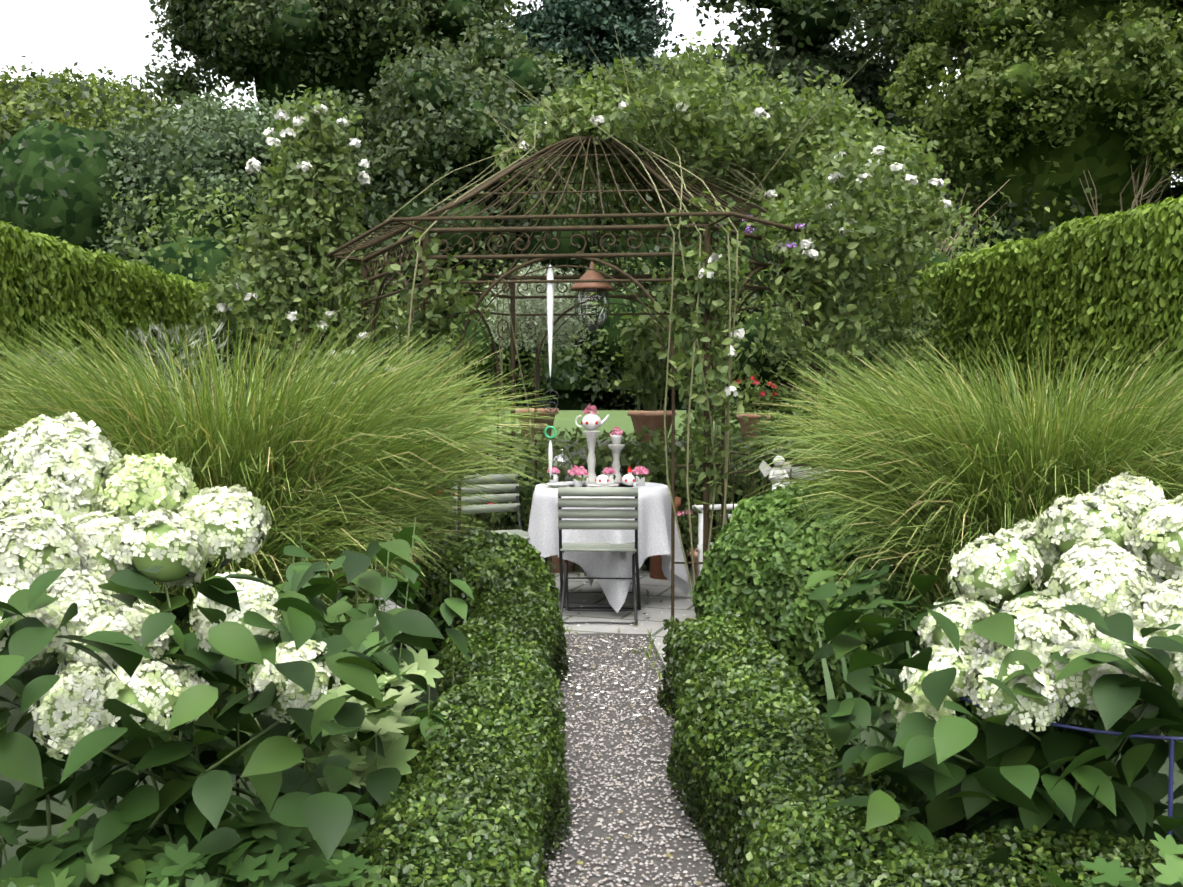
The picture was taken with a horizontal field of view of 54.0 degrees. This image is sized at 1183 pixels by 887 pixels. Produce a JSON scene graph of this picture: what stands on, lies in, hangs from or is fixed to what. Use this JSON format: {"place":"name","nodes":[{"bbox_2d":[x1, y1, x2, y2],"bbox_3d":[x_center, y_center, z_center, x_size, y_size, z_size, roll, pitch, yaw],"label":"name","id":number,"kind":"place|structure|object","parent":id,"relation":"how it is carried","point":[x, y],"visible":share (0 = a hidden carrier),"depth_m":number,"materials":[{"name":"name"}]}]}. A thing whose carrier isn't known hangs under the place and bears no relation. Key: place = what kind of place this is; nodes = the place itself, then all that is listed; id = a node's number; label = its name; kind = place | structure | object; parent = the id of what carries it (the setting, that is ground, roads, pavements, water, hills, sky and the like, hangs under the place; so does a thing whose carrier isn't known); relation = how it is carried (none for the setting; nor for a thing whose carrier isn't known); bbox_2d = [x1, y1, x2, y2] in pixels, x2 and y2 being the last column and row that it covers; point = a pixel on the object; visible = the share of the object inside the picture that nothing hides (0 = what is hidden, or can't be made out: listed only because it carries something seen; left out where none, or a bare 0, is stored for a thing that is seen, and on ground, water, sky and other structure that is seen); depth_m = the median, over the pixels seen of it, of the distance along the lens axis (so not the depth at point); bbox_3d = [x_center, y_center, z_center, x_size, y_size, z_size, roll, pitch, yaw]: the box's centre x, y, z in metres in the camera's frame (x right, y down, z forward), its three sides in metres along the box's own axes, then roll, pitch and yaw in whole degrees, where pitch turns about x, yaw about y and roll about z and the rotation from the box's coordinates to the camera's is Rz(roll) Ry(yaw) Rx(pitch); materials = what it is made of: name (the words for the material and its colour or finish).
{"place":"outdoors","nodes":[
{"label":"outdoors","id":0,"kind":"place"},
{"bbox_2d":[375,571,743,886],"bbox_3d":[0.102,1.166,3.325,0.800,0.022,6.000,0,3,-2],"label":"gravel path","id":1,"kind":"structure","parent":0,"point":[620,739],"depth_m":3.89,"materials":[{"name":"grey gravel"}]},
{"bbox_2d":[0,558,1182,866],"bbox_3d":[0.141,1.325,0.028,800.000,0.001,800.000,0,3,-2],"label":"ground","id":2,"kind":"structure","parent":0,"point":[56,808],"depth_m":3.96,"materials":[{"name":"soil"}]},
{"bbox_2d":[0,64,147,145],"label":"tree","id":3,"kind":"object","parent":2,"relation":"on","point":[10,112],"visible":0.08,"depth_m":15.43,"materials":[{"name":"green plant"}]},
{"bbox_2d":[0,62,181,126],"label":"yellow tree","id":4,"kind":"object","parent":2,"relation":"on","point":[126,93],"visible":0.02,"depth_m":27.03,"materials":[{"name":"green plant"}]},
{"bbox_2d":[0,221,219,409],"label":"thuja hedge","id":5,"kind":"object","parent":2,"relation":"on","point":[44,276],"visible":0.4,"depth_m":6.99,"materials":[{"name":"green plant"}]},
{"bbox_2d":[0,318,227,417],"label":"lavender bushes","id":6,"kind":"object","parent":2,"relation":"on","point":[158,329],"visible":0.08,"depth_m":7.39,"materials":[{"name":"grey plant"}]},
{"bbox_2d":[0,411,444,886],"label":"hydrangea bush","id":7,"kind":"object","parent":2,"relation":"on","point":[86,536],"visible":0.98,"depth_m":2.48,"materials":[{"name":"white plant"}]},
{"bbox_2d":[90,84,382,298],"bbox_3d":[-4.312,-1.774,13.752,3.784,5.007,2.808,0,3,-2],"label":"willow tree","id":8,"kind":"object","parent":2,"relation":"on","point":[248,142],"visible":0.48,"depth_m":13.03,"materials":[{"name":"green plant"}]},
{"bbox_2d":[163,87,396,412],"bbox_3d":[-2.055,-0.687,7.844,1.445,3.373,1.205,2,3,36],"label":"rose shrub","id":9,"kind":"object","parent":2,"relation":"on","point":[303,242],"visible":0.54,"depth_m":7.56,"materials":[{"name":"green plant"}]},
{"bbox_2d":[117,451,466,741],"bbox_3d":[-1.492,0.550,4.389,2.026,1.169,2.029,0,3,-2],"label":"grass mound","id":10,"kind":"object","parent":2,"relation":"on","point":[337,549],"depth_m":4.09,"materials":[{"name":"green plant"}]},
{"bbox_2d":[130,0,528,140],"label":"tree","id":11,"kind":"object","parent":2,"relation":"on","point":[343,46],"visible":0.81,"depth_m":18.56,"materials":[{"name":"green plant"}]},
{"bbox_2d":[223,646,442,864],"bbox_3d":[-0.715,0.891,3.345,0.514,0.578,0.961,0,3,-2],"label":"variegated plant","id":12,"kind":"object","parent":2,"relation":"on","point":[397,730],"visible":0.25,"depth_m":3.10,"materials":[{"name":"green plant"}]},
{"bbox_2d":[242,517,473,823],"bbox_3d":[-0.746,0.697,3.572,0.731,0.948,0.813,0,3,-2],"label":"leafy plant","id":13,"kind":"object","parent":2,"relation":"on","point":[402,592],"visible":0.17,"depth_m":3.58,"materials":[{"name":"green plant"}]},
{"bbox_2d":[351,583,571,886],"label":"box hedge","id":14,"kind":"object","parent":2,"relation":"on","point":[480,796],"visible":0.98,"depth_m":3.11,"materials":[{"name":"green plant"}]},
{"bbox_2d":[290,12,676,300],"bbox_3d":[-1.502,-2.341,14.619,5.722,6.078,3.961,0,3,-2],"label":"tree","id":15,"kind":"object","parent":2,"relation":"on","point":[434,119],"visible":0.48,"depth_m":13.55,"materials":[{"name":"green plant"}]},
{"bbox_2d":[407,527,560,668],"bbox_3d":[-0.542,0.811,5.738,0.780,0.809,0.900,0,3,-2],"label":"boxwood shrub","id":16,"kind":"object","parent":2,"relation":"on","point":[517,560],"visible":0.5,"depth_m":5.50,"materials":[{"name":"green plant"}]},
{"bbox_2d":[366,558,695,716],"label":"flagstone paving","id":17,"kind":"structure","parent":2,"relation":"on","point":[656,610],"depth_m":7.08,"materials":[{"name":"stone"}]},
{"bbox_2d":[451,474,529,539],"bbox_3d":[-0.584,0.603,7.284,0.485,0.783,0.530,-1,3,-25],"label":"bistro chair","id":18,"kind":"object","parent":17,"relation":"on","point":[512,497],"visible":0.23,"depth_m":7.50,"materials":[{"name":"green metal"}]},
{"bbox_2d":[401,375,776,582],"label":"potted flowers","id":19,"kind":"object","parent":17,"relation":"on","point":[761,392],"visible":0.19,"depth_m":8.51,"materials":[{"name":"green plant"}]},
{"bbox_2d":[558,487,640,623],"bbox_3d":[0.047,0.625,6.785,0.485,0.783,0.529,0,3,2],"label":"bistro chair","id":20,"kind":"object","parent":17,"relation":"on","point":[603,513],"visible":0.94,"depth_m":6.54,"materials":[{"name":"green metal"}]},
{"bbox_2d":[527,404,690,612],"bbox_3d":[0.073,0.378,7.283,0.989,1.251,0.996,1,3,27],"label":"bistro table","id":21,"kind":"object","parent":17,"relation":"on","point":[654,518],"visible":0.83,"depth_m":7.01,"materials":[{"name":"white fabric"}]},
{"bbox_2d":[292,26,971,628],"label":"pavilion","id":22,"kind":"structure","parent":17,"relation":"on","point":[826,214],"depth_m":6.57,"materials":[{"name":"plant"}]},
{"bbox_2d":[650,497,680,579],"bbox_3d":[0.516,0.675,8.272,0.240,0.580,0.240,0,3,-2],"label":"plant pot","id":23,"kind":"object","parent":17,"relation":"on","point":[656,571],"visible":0.15,"depth_m":8.20,"materials":[{"name":"brown ceramic"}]},
{"bbox_2d":[692,462,826,575],"bbox_3d":[0.981,0.572,6.784,0.606,0.900,0.600,-1,3,-17],"label":"wooden armchair","id":24,"kind":"object","parent":17,"relation":"on","point":[700,534],"visible":0.06,"depth_m":6.95,"materials":[{"name":"white wood"}]},
{"bbox_2d":[759,456,791,490],"bbox_3d":[0.952,0.564,5.946,0.170,1.005,0.148,0,3,-2],"label":"cherub statue","id":25,"kind":"object","parent":17,"relation":"on","point":[771,471],"visible":0.5,"depth_m":5.91,"materials":[{"name":"grey stone"}]},
{"bbox_2d":[102,171,1013,575],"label":"background shrubs","id":26,"kind":"object","parent":2,"relation":"on","point":[194,257],"visible":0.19,"depth_m":9.89,"materials":[{"name":"green plant"}]},
{"bbox_2d":[0,56,1182,412],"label":"shrub","id":27,"kind":"object","parent":2,"relation":"on","point":[52,178],"visible":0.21,"depth_m":13.10,"materials":[{"name":"green plant"}]},
{"bbox_2d":[0,805,1182,886],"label":"cranesbill plants","id":28,"kind":"object","parent":2,"relation":"on","point":[170,864],"visible":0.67,"depth_m":2.31,"materials":[{"name":"green plant"}]},
{"bbox_2d":[500,0,684,84],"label":"tree","id":29,"kind":"object","parent":2,"relation":"on","point":[575,27],"visible":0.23,"depth_m":28.90,"materials":[{"name":"green plant"}]},
{"bbox_2d":[453,440,824,557],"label":"terrace stone wall","id":30,"kind":"structure","parent":2,"relation":"on","point":[677,443],"depth_m":9.29,"materials":[{"name":"brown stone"}]},
{"bbox_2d":[478,262,597,441],"bbox_3d":[-0.425,-0.740,9.355,1.004,1.453,0.936,0,3,-2],"label":"potted tree","id":31,"kind":"object","parent":30,"relation":"on","point":[561,305],"visible":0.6,"depth_m":9.24,"materials":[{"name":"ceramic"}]},
{"bbox_2d":[614,298,690,441],"bbox_3d":[0.511,-0.599,9.399,0.648,1.166,0.586,1,3,23],"label":"potted plant","id":32,"kind":"object","parent":30,"relation":"on","point":[648,366],"visible":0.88,"depth_m":9.30,"materials":[{"name":"green plant"}]},
{"bbox_2d":[595,25,968,314],"bbox_3d":[2.396,-2.546,15.970,6.928,6.367,4.187,0,3,-2],"label":"tree","id":33,"kind":"object","parent":2,"relation":"on","point":[867,83],"visible":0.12,"depth_m":15.30,"materials":[{"name":"green plant"}]},
{"bbox_2d":[656,609,958,886],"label":"box hedge","id":34,"kind":"object","parent":2,"relation":"on","point":[753,747],"visible":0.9,"depth_m":3.22,"materials":[{"name":"green plant"}]},
{"bbox_2d":[689,476,928,714],"bbox_3d":[1.022,0.692,5.180,1.130,1.068,1.108,0,3,-2],"label":"box ball bush","id":35,"kind":"object","parent":2,"relation":"on","point":[762,578],"visible":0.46,"depth_m":4.79,"materials":[{"name":"green plant"}]},
{"bbox_2d":[680,0,1182,187],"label":"tree","id":36,"kind":"object","parent":2,"relation":"on","point":[801,25],"visible":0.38,"depth_m":15.01,"materials":[{"name":"green plant"}]},
{"bbox_2d":[715,319,1182,715],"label":"grass mound","id":37,"kind":"object","parent":2,"relation":"on","point":[936,417],"depth_m":4.58,"materials":[{"name":"green plant"}]},
{"bbox_2d":[757,825,1182,886],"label":"box hedge","id":38,"kind":"object","parent":2,"relation":"on","point":[978,874],"visible":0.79,"depth_m":2.38,"materials":[{"name":"green plant"}]},
{"bbox_2d":[805,472,1182,874],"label":"hydrangea bush","id":39,"kind":"object","parent":2,"relation":"on","point":[1030,665],"visible":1,"depth_m":2.60,"materials":[{"name":"white plant"}]},
{"bbox_2d":[833,194,1182,443],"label":"thuja hedge","id":40,"kind":"object","parent":2,"relation":"on","point":[1108,276],"visible":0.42,"depth_m":6.40,"materials":[{"name":"green plant"}]},
{"bbox_2d":[878,0,1182,232],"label":"tree","id":41,"kind":"object","parent":2,"relation":"on","point":[1093,87],"visible":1,"depth_m":12.68,"materials":[{"name":"green plant"}]},
{"bbox_2d":[902,142,1182,260],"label":"shrub","id":42,"kind":"object","parent":2,"relation":"on","point":[1020,218],"visible":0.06,"depth_m":12.58,"materials":[{"name":"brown plant"}]},
{"bbox_2d":[0,0,1182,186],"label":"sky","id":43,"kind":"structure","parent":0,"point":[52,35],"materials":[{"name":"white"}]},
{"bbox_2d":[449,410,822,439],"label":"terrace lawn","id":44,"kind":"structure","parent":0,"point":[621,420],"depth_m":11.39,"materials":[{"name":"green plant"}]},
{"bbox_2d":[815,615,1182,874],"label":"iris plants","id":45,"kind":"object","parent":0,"point":[941,810],"visible":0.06,"depth_m":2.81,"materials":[{"name":"green plant"}]}
]}

